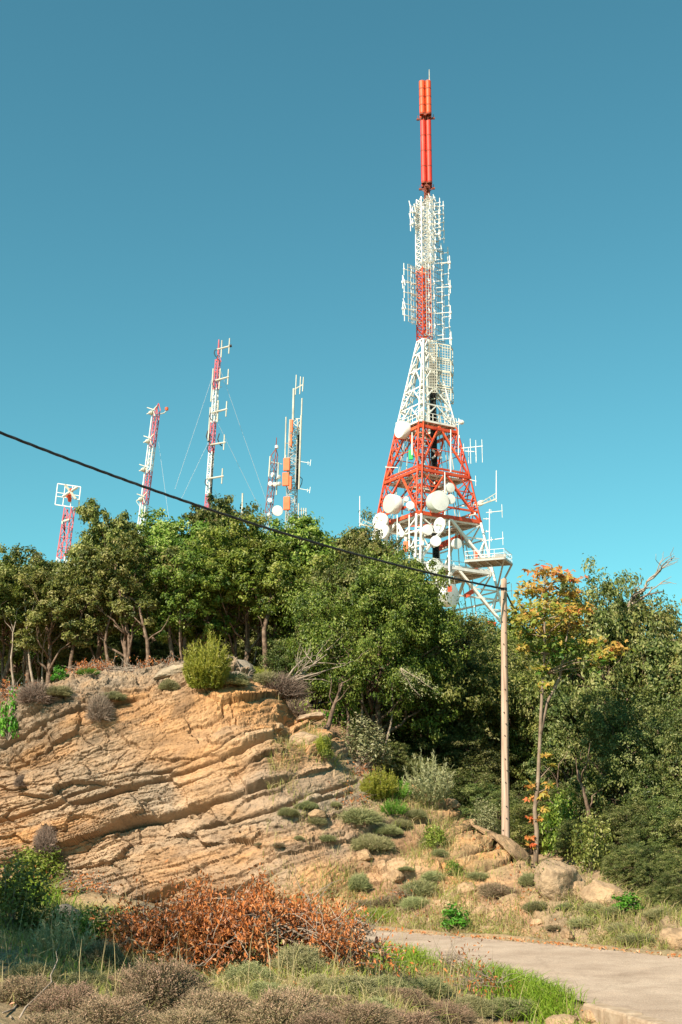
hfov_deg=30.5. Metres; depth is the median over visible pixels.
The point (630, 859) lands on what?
young oak
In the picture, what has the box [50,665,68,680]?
leafy shrub
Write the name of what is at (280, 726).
stone
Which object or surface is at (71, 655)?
bare tree
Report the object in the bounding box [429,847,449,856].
cushion shrub
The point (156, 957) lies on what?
sage shrub
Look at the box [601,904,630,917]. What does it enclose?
cushion shrub
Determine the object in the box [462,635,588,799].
holm oak
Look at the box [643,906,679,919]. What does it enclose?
cushion shrub
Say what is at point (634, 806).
young oak
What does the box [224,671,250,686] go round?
cushion shrub
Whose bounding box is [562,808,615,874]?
leafy shrub
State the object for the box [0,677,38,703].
cut bough
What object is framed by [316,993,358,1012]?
heather shrub
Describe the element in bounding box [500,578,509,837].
utility pole
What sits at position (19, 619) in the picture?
holm oak
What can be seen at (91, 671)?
heath bush
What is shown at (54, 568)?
holm oak
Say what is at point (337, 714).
leafy shrub
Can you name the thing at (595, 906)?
cushion shrub
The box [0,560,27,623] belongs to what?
holm oak
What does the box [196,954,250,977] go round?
sage shrub
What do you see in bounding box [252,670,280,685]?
cushion shrub
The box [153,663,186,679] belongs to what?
boulder
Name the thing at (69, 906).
boulder
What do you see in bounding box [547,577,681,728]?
holm oak
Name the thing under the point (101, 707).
cushion shrub
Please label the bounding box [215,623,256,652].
young oak
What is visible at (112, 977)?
heather shrub
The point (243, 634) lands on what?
young oak
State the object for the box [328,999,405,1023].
heather shrub
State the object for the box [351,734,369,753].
young oak
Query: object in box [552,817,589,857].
young oak
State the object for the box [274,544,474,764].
holm oak
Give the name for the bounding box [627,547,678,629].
dead branch
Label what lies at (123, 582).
holm oak
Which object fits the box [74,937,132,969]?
shrub
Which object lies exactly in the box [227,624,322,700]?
young oak
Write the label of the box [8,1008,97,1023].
heather shrub
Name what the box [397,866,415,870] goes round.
cushion shrub
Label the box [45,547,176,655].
holm oak
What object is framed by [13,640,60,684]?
young oak
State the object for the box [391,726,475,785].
young oak
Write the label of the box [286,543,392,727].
holm oak
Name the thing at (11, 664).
bare tree
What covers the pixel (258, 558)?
holm oak
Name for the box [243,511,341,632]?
holm oak
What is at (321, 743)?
heath bush
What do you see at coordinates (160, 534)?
holm oak
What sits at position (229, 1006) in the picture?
heather shrub
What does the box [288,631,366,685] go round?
dead branch
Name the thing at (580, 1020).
grass tuft
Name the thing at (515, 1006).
sage shrub
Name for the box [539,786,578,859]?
leafy shrub
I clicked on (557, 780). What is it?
bare tree
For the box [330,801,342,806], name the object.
cushion shrub
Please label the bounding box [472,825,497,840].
rock slab
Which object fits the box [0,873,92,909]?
grass tuft
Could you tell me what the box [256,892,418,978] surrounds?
dry shrub
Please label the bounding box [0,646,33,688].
holm oak
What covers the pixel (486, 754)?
young oak
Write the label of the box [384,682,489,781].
holm oak
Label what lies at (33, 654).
holm oak
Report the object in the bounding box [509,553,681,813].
holm oak
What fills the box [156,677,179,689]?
cushion shrub
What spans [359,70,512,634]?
telecom tower
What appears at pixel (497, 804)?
young oak
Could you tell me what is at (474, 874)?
cushion shrub
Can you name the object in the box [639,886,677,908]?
young oak
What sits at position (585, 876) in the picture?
boulder
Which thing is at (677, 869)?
young oak
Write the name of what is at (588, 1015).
stone
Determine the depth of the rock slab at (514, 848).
24.34 m
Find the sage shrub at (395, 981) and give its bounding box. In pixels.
[374,972,414,989]
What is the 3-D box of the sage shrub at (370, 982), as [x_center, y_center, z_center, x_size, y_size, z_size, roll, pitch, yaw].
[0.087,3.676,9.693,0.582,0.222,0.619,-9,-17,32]
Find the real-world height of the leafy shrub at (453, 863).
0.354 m
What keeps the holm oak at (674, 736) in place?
on the cliff
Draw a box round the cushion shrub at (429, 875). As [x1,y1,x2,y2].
[419,870,444,881]
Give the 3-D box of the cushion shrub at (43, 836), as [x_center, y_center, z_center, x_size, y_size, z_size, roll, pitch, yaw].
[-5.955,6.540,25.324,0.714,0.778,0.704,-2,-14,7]
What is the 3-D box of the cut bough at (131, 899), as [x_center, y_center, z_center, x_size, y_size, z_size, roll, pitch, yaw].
[-1.879,4.157,12.532,1.470,1.026,1.459,0,-14,0]
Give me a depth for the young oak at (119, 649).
38.17 m
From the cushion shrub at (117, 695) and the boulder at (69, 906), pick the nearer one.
the boulder at (69, 906)
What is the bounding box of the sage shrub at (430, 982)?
[407,975,453,998]
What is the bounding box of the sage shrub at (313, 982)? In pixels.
[292,973,330,990]
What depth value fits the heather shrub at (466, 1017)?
10.73 m
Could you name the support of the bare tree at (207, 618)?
on the cliff
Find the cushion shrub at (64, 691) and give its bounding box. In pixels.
[43,685,74,696]
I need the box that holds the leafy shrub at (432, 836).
[419,824,448,849]
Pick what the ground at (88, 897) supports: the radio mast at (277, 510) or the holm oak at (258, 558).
the radio mast at (277, 510)
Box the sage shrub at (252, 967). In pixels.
[216,960,282,990]
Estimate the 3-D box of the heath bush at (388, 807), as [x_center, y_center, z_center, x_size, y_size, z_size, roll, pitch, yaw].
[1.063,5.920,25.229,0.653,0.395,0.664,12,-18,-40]
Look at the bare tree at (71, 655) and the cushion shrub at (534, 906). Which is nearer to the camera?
the cushion shrub at (534, 906)
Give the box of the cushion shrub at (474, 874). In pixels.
[464,871,487,879]
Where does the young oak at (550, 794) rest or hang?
on the cliff
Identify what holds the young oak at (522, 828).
on the cliff
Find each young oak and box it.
[0,662,44,687]
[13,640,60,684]
[40,627,97,676]
[43,634,120,683]
[54,617,186,661]
[76,643,145,670]
[109,634,176,667]
[142,640,237,664]
[213,641,286,699]
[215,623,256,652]
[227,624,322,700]
[228,625,268,651]
[236,625,305,700]
[251,637,325,697]
[258,633,357,708]
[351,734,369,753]
[374,741,413,780]
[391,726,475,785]
[392,753,446,794]
[416,764,499,814]
[419,733,520,800]
[455,781,500,829]
[472,788,519,838]
[494,781,590,848]
[498,800,551,854]
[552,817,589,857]
[586,843,619,870]
[588,813,634,846]
[596,799,656,853]
[598,845,652,891]
[598,855,622,876]
[606,809,680,867]
[623,842,665,872]
[628,861,672,899]
[632,791,681,861]
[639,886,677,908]
[645,872,681,910]
[646,850,681,884]
[659,813,681,857]
[669,855,681,901]
[670,881,681,911]
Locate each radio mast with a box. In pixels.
[55,483,80,562]
[136,403,168,533]
[175,338,267,520]
[264,437,282,534]
[282,375,310,528]
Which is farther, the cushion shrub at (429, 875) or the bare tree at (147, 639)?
the bare tree at (147, 639)
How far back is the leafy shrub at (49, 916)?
12.37 m
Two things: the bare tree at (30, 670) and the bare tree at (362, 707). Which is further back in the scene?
the bare tree at (30, 670)
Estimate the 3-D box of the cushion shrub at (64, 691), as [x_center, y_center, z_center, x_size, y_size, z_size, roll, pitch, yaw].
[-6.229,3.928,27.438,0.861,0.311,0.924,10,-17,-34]
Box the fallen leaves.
[3,781,680,1023]
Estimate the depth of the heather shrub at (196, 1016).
8.12 m
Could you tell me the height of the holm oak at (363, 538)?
7.205 m
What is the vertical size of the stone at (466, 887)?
0.243 m
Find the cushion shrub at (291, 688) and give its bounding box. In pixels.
[260,670,313,702]
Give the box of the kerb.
[583,1002,674,1023]
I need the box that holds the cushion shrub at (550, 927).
[545,924,564,929]
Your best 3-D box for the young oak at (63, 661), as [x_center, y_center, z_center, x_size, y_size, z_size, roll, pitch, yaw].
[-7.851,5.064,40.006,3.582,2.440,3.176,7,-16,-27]
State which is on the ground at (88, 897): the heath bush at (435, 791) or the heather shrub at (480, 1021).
the heather shrub at (480, 1021)
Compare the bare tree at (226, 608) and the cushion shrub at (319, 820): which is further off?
the bare tree at (226, 608)
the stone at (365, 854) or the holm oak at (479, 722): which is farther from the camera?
the holm oak at (479, 722)
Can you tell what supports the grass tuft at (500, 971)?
on the ground at (88, 897)
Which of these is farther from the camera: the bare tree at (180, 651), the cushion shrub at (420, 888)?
the bare tree at (180, 651)
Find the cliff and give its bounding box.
[0,655,681,950]
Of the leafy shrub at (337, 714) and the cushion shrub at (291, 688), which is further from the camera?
the leafy shrub at (337, 714)
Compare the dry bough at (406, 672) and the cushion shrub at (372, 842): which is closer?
the cushion shrub at (372, 842)
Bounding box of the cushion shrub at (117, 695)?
[99,691,127,701]
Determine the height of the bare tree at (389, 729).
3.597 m
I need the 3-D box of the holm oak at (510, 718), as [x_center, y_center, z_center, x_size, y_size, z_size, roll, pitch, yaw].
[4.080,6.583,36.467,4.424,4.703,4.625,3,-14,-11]
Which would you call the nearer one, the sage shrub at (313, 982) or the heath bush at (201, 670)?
the sage shrub at (313, 982)
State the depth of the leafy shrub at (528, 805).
29.23 m
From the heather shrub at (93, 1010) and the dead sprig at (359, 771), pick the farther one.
the dead sprig at (359, 771)
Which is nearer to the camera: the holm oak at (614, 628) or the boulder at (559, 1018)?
the boulder at (559, 1018)
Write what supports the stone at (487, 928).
on the cliff
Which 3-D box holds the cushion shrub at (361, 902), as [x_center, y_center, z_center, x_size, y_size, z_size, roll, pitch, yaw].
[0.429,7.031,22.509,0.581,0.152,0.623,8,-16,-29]
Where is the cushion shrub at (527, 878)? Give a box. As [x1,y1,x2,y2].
[516,872,534,885]
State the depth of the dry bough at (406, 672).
30.78 m
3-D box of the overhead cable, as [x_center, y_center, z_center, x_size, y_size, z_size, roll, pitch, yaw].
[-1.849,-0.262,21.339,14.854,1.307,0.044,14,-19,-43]
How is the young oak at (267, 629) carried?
on the ground at (88, 897)
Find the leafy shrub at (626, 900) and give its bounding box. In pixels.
[611,891,645,911]
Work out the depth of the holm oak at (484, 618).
49.20 m
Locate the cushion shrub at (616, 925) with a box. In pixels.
[604,921,636,934]
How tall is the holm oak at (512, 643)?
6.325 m
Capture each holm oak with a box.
[0,542,56,688]
[0,543,83,687]
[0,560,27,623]
[0,564,23,667]
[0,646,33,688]
[6,559,101,683]
[7,561,94,683]
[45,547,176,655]
[53,497,137,662]
[64,530,201,668]
[89,506,226,646]
[128,546,241,660]
[171,525,308,660]
[181,492,270,648]
[191,512,340,670]
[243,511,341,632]
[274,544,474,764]
[280,526,382,705]
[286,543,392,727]
[307,507,425,725]
[319,539,441,708]
[353,583,517,757]
[359,600,458,740]
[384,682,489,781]
[439,659,538,790]
[448,613,528,681]
[458,608,527,671]
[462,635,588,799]
[495,611,539,671]
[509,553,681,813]
[510,651,541,722]
[518,690,627,834]
[541,679,680,837]
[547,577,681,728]
[575,605,681,793]
[601,709,681,838]
[613,631,681,804]
[614,659,681,726]
[634,692,681,836]
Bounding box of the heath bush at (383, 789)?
[358,764,398,799]
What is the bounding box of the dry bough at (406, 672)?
[394,667,441,701]
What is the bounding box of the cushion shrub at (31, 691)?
[13,679,58,704]
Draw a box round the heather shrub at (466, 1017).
[429,998,478,1023]
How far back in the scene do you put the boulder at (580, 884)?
21.30 m
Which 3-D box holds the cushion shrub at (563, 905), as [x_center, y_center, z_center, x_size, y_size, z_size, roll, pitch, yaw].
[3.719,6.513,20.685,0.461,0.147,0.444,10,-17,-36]
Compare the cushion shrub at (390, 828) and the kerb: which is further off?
the cushion shrub at (390, 828)
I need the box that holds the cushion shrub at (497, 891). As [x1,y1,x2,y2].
[474,885,524,897]
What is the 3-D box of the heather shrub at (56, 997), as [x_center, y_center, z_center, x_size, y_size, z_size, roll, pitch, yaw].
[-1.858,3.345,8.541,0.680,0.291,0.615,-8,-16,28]
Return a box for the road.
[277,928,681,1023]
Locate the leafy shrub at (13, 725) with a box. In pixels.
[0,687,19,740]
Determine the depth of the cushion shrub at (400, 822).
24.85 m
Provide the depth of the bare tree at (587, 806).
26.94 m
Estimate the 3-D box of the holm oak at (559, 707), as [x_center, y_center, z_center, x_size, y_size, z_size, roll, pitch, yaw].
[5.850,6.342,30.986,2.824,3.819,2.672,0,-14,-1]
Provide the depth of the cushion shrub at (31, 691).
27.17 m
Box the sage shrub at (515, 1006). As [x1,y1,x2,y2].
[490,995,538,1019]
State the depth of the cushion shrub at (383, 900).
22.38 m
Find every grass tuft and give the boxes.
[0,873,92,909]
[334,906,410,921]
[364,938,445,978]
[435,953,580,1023]
[500,971,599,1023]
[542,1011,606,1023]
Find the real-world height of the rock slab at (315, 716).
0.275 m
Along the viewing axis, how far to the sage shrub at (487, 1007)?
12.30 m
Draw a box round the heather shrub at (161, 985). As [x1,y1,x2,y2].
[109,956,221,1016]
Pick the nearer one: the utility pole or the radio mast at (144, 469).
the utility pole
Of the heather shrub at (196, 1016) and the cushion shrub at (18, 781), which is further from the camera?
the cushion shrub at (18, 781)
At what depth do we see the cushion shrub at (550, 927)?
19.96 m
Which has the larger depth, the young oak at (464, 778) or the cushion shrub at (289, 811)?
the young oak at (464, 778)
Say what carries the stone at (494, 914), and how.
on the cliff
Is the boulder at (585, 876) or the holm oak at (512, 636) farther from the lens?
the holm oak at (512, 636)
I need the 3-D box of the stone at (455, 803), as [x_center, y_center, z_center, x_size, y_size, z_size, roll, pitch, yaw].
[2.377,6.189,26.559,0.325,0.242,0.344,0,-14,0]
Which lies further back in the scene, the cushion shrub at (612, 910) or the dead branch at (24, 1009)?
the cushion shrub at (612, 910)
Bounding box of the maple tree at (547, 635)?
[499,560,635,865]
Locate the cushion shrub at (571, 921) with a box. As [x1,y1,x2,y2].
[560,916,599,927]
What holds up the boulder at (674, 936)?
on the ground at (88, 897)
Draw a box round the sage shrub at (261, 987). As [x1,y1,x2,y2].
[239,980,293,999]
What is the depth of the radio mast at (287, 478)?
124.49 m
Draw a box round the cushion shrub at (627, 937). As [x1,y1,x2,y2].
[614,933,656,945]
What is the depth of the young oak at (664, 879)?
20.96 m
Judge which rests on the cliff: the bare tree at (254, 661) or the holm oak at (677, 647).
the bare tree at (254, 661)
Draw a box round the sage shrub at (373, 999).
[363,996,397,1010]
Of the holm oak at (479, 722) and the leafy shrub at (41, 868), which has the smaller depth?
the leafy shrub at (41, 868)
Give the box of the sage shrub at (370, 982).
[317,973,387,1000]
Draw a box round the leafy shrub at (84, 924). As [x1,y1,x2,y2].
[63,905,126,943]
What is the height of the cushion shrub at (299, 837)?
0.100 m
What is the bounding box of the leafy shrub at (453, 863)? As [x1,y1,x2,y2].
[443,859,464,875]
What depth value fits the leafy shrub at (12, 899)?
12.37 m
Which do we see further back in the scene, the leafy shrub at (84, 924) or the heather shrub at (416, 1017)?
the leafy shrub at (84, 924)
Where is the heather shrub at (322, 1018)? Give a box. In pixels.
[284,1005,346,1023]
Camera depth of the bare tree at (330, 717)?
30.47 m
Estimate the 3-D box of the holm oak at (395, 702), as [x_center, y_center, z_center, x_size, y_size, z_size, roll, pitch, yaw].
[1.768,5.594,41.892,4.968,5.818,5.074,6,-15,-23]
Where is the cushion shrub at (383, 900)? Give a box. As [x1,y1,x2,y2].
[371,894,407,907]
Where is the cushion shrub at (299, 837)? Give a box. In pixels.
[294,835,303,839]
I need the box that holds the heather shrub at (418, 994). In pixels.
[380,984,442,1012]
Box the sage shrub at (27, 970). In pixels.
[6,960,61,982]
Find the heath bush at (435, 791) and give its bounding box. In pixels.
[401,749,454,804]
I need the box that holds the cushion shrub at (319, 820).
[308,816,327,824]
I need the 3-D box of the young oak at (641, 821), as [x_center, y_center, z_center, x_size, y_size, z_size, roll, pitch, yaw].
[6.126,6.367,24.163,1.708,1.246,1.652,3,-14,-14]
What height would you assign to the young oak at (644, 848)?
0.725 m
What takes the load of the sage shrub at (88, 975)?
on the ground at (88, 897)
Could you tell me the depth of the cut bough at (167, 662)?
31.22 m
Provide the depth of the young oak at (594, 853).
24.78 m
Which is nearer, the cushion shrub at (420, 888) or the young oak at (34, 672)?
the cushion shrub at (420, 888)
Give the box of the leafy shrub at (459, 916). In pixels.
[439,902,472,929]
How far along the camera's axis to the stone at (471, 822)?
26.28 m
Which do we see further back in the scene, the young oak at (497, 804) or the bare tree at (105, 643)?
the bare tree at (105, 643)
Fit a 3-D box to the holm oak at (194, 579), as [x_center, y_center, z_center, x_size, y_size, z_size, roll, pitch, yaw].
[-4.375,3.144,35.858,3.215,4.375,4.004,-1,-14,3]
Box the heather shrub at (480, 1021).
[473,1017,494,1023]
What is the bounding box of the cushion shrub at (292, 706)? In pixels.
[286,698,312,715]
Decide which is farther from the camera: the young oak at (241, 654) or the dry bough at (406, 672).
the young oak at (241, 654)
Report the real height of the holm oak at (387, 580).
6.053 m
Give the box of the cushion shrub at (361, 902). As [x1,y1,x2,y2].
[351,898,374,907]
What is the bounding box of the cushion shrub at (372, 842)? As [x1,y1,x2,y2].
[349,832,395,850]
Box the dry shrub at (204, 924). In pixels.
[84,856,391,976]
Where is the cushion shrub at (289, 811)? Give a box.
[277,807,301,816]
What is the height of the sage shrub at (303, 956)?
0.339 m
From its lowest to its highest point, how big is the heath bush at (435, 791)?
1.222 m
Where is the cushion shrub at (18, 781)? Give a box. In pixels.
[12,774,27,786]
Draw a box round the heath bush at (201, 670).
[181,629,233,690]
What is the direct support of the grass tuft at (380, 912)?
on the cliff
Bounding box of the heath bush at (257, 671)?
[253,666,265,675]
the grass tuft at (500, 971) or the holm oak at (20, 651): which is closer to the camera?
the grass tuft at (500, 971)
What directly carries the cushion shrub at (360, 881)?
on the cliff
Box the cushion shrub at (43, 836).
[31,817,62,854]
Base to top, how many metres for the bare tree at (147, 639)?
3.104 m
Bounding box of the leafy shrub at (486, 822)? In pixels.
[468,797,500,833]
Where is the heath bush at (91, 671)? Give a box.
[75,667,99,674]
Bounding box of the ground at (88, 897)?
[0,639,681,1023]
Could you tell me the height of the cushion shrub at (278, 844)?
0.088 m
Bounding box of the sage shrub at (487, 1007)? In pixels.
[452,994,502,1017]
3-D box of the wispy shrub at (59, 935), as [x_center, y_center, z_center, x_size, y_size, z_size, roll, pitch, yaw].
[-2.513,3.793,11.267,0.608,0.560,0.596,10,-17,-33]
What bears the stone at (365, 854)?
on the cliff
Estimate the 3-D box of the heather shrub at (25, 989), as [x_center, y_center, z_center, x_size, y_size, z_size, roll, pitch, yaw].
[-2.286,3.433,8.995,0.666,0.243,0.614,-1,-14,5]
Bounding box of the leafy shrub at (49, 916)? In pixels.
[23,901,82,940]
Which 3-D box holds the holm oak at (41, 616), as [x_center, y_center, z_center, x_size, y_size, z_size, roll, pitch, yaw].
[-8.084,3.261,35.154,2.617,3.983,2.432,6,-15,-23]
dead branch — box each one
[2,944,59,1018]
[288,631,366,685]
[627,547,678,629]
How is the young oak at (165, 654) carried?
on the ground at (88, 897)
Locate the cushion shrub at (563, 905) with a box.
[554,902,578,909]
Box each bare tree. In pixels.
[0,606,18,688]
[19,623,29,684]
[24,592,33,680]
[38,624,58,682]
[67,601,86,673]
[88,592,112,665]
[125,593,169,665]
[163,583,174,661]
[177,583,189,661]
[204,598,218,657]
[217,596,227,654]
[248,618,250,661]
[253,619,270,666]
[258,580,274,670]
[324,673,351,729]
[338,672,351,750]
[349,656,367,752]
[377,656,393,771]
[543,751,567,804]
[576,745,600,831]
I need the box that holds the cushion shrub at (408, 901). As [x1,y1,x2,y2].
[397,896,433,908]
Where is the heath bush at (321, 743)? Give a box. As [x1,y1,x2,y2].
[313,732,329,753]
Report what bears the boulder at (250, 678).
on the cliff
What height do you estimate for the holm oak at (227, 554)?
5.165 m
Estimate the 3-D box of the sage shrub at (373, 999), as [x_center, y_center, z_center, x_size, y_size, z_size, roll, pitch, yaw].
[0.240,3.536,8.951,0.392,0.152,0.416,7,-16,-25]
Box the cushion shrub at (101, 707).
[84,688,116,722]
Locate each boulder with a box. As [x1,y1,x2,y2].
[51,904,80,919]
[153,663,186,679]
[231,671,252,681]
[238,659,256,676]
[534,859,581,901]
[545,1014,577,1023]
[573,876,586,896]
[577,879,629,906]
[580,875,593,883]
[659,927,681,950]
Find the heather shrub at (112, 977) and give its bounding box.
[104,967,128,989]
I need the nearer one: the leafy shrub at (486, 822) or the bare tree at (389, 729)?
the leafy shrub at (486, 822)
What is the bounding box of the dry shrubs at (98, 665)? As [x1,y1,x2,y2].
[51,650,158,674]
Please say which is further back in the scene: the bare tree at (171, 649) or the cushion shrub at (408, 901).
the bare tree at (171, 649)
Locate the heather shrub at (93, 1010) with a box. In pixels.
[70,988,163,1023]
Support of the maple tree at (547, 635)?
on the cliff
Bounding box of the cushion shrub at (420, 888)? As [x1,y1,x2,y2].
[398,877,441,896]
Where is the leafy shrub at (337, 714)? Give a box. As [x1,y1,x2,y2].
[323,690,355,723]
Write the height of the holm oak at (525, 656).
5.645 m
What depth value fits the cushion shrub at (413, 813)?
25.14 m
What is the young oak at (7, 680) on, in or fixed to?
on the cliff
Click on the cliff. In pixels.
(148, 782)
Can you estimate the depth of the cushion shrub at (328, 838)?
24.06 m
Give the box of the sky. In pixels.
[0,0,681,638]
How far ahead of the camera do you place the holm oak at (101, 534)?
36.83 m
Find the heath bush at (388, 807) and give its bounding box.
[378,797,407,814]
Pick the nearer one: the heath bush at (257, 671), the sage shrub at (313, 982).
the sage shrub at (313, 982)
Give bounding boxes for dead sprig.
[341,780,373,805]
[345,757,374,777]
[382,879,420,900]
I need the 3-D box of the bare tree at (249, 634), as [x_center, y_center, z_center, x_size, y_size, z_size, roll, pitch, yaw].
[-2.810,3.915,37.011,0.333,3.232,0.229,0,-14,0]
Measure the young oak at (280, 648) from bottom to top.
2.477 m
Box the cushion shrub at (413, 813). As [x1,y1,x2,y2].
[404,808,427,818]
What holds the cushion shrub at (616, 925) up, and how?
on the cliff
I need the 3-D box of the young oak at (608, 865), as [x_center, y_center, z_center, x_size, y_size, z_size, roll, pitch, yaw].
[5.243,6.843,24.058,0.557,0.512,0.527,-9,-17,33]
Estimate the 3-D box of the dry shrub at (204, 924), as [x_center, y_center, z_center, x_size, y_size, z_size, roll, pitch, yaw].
[-1.155,4.023,12.204,2.959,1.297,2.634,-5,-15,19]
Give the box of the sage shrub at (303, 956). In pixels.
[267,941,331,976]
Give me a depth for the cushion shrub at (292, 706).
33.65 m
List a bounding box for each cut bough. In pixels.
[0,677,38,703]
[18,865,115,898]
[94,873,221,955]
[152,654,183,665]
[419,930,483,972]
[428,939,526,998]
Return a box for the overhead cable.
[0,431,503,589]
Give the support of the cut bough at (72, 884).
on the ground at (88, 897)
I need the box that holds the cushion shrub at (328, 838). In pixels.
[318,834,338,841]
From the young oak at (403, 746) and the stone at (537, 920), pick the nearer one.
the stone at (537, 920)
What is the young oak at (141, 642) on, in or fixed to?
on the ground at (88, 897)
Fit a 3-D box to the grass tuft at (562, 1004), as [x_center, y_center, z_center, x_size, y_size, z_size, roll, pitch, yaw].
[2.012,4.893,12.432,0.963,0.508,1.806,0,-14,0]
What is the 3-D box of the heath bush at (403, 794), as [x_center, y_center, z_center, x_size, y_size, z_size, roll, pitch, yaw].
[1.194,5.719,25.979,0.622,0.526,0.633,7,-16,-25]
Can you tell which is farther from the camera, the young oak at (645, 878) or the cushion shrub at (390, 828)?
the cushion shrub at (390, 828)
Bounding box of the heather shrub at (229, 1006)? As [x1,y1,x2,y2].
[171,986,254,1023]
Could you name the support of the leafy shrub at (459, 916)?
on the cliff
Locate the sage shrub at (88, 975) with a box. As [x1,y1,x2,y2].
[58,968,113,990]
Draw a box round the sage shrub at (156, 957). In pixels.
[148,950,193,965]
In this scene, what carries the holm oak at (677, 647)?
on the ground at (88, 897)
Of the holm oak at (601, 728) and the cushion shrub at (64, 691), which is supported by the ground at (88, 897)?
the holm oak at (601, 728)
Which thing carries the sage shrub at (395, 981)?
on the ground at (88, 897)
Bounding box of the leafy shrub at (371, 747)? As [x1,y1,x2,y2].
[335,712,399,769]
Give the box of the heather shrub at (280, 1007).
[231,981,334,1023]
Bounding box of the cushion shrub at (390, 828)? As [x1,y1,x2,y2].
[372,823,405,834]
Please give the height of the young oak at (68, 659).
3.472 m
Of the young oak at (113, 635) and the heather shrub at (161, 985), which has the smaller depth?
the heather shrub at (161, 985)
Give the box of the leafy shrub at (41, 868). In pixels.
[1,844,70,883]
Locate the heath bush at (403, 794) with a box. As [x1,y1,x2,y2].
[390,775,411,798]
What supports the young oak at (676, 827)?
on the cliff
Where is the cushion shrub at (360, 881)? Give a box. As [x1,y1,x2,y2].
[347,871,374,891]
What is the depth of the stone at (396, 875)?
23.13 m
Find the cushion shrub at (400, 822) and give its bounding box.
[391,818,412,826]
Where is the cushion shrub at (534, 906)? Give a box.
[521,900,547,910]
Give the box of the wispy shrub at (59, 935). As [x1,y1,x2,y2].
[29,901,97,962]
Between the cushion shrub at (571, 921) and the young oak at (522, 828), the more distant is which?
the young oak at (522, 828)
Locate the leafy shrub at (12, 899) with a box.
[0,850,66,934]
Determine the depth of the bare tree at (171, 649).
35.25 m
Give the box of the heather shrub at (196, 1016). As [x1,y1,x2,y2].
[148,1005,228,1023]
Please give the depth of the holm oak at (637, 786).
26.77 m
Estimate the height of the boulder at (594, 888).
0.536 m
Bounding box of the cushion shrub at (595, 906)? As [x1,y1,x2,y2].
[577,901,605,913]
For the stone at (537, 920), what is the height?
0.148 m
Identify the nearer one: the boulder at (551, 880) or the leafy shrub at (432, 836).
the boulder at (551, 880)
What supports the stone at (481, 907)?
on the cliff
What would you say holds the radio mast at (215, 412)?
on the ground at (88, 897)
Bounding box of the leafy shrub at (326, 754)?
[316,733,333,760]
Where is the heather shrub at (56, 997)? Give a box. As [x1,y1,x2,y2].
[22,979,103,1016]
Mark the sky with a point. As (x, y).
(178, 178)
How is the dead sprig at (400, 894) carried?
on the cliff
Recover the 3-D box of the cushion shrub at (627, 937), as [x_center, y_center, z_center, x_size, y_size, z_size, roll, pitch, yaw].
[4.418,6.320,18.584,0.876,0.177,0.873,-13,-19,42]
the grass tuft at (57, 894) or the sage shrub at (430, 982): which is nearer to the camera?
the sage shrub at (430, 982)
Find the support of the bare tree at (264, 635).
on the cliff
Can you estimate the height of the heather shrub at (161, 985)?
0.458 m
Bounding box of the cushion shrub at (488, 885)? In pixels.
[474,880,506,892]
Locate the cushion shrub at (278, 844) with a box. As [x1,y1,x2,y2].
[271,843,286,846]
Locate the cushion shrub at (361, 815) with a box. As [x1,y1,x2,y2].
[335,804,389,824]
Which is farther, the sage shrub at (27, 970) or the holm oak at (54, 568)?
the holm oak at (54, 568)
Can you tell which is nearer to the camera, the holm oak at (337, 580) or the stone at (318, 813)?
the stone at (318, 813)
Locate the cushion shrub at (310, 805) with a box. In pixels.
[294,800,320,808]
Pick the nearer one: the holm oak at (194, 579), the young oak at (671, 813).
the young oak at (671, 813)
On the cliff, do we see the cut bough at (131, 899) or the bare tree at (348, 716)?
the bare tree at (348, 716)
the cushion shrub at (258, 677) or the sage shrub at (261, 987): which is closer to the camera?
the sage shrub at (261, 987)
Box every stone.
[275,723,283,730]
[308,809,326,818]
[356,848,372,860]
[390,869,404,882]
[445,798,460,808]
[455,882,475,894]
[466,819,478,827]
[471,905,489,916]
[479,926,494,933]
[489,909,502,918]
[499,893,520,903]
[530,918,542,925]
[561,929,573,939]
[582,1010,595,1022]
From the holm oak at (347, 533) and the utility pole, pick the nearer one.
the utility pole
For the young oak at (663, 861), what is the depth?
21.99 m
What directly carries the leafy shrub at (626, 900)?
on the cliff
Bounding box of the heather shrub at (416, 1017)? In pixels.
[386,1004,440,1023]
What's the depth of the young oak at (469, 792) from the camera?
30.45 m
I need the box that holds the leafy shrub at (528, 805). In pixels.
[515,784,546,840]
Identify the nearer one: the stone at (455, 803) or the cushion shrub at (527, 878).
the cushion shrub at (527, 878)
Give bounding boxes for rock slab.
[289,732,318,744]
[296,712,324,723]
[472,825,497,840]
[492,834,531,866]
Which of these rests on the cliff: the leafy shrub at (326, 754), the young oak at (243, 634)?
the leafy shrub at (326, 754)
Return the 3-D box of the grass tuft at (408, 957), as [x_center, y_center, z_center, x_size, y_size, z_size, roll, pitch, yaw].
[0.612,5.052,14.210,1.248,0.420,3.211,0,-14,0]
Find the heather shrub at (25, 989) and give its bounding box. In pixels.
[0,973,56,1006]
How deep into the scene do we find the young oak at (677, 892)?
20.40 m
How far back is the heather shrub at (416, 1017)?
8.54 m
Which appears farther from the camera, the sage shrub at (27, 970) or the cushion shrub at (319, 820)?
the cushion shrub at (319, 820)
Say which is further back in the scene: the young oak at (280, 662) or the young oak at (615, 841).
the young oak at (280, 662)

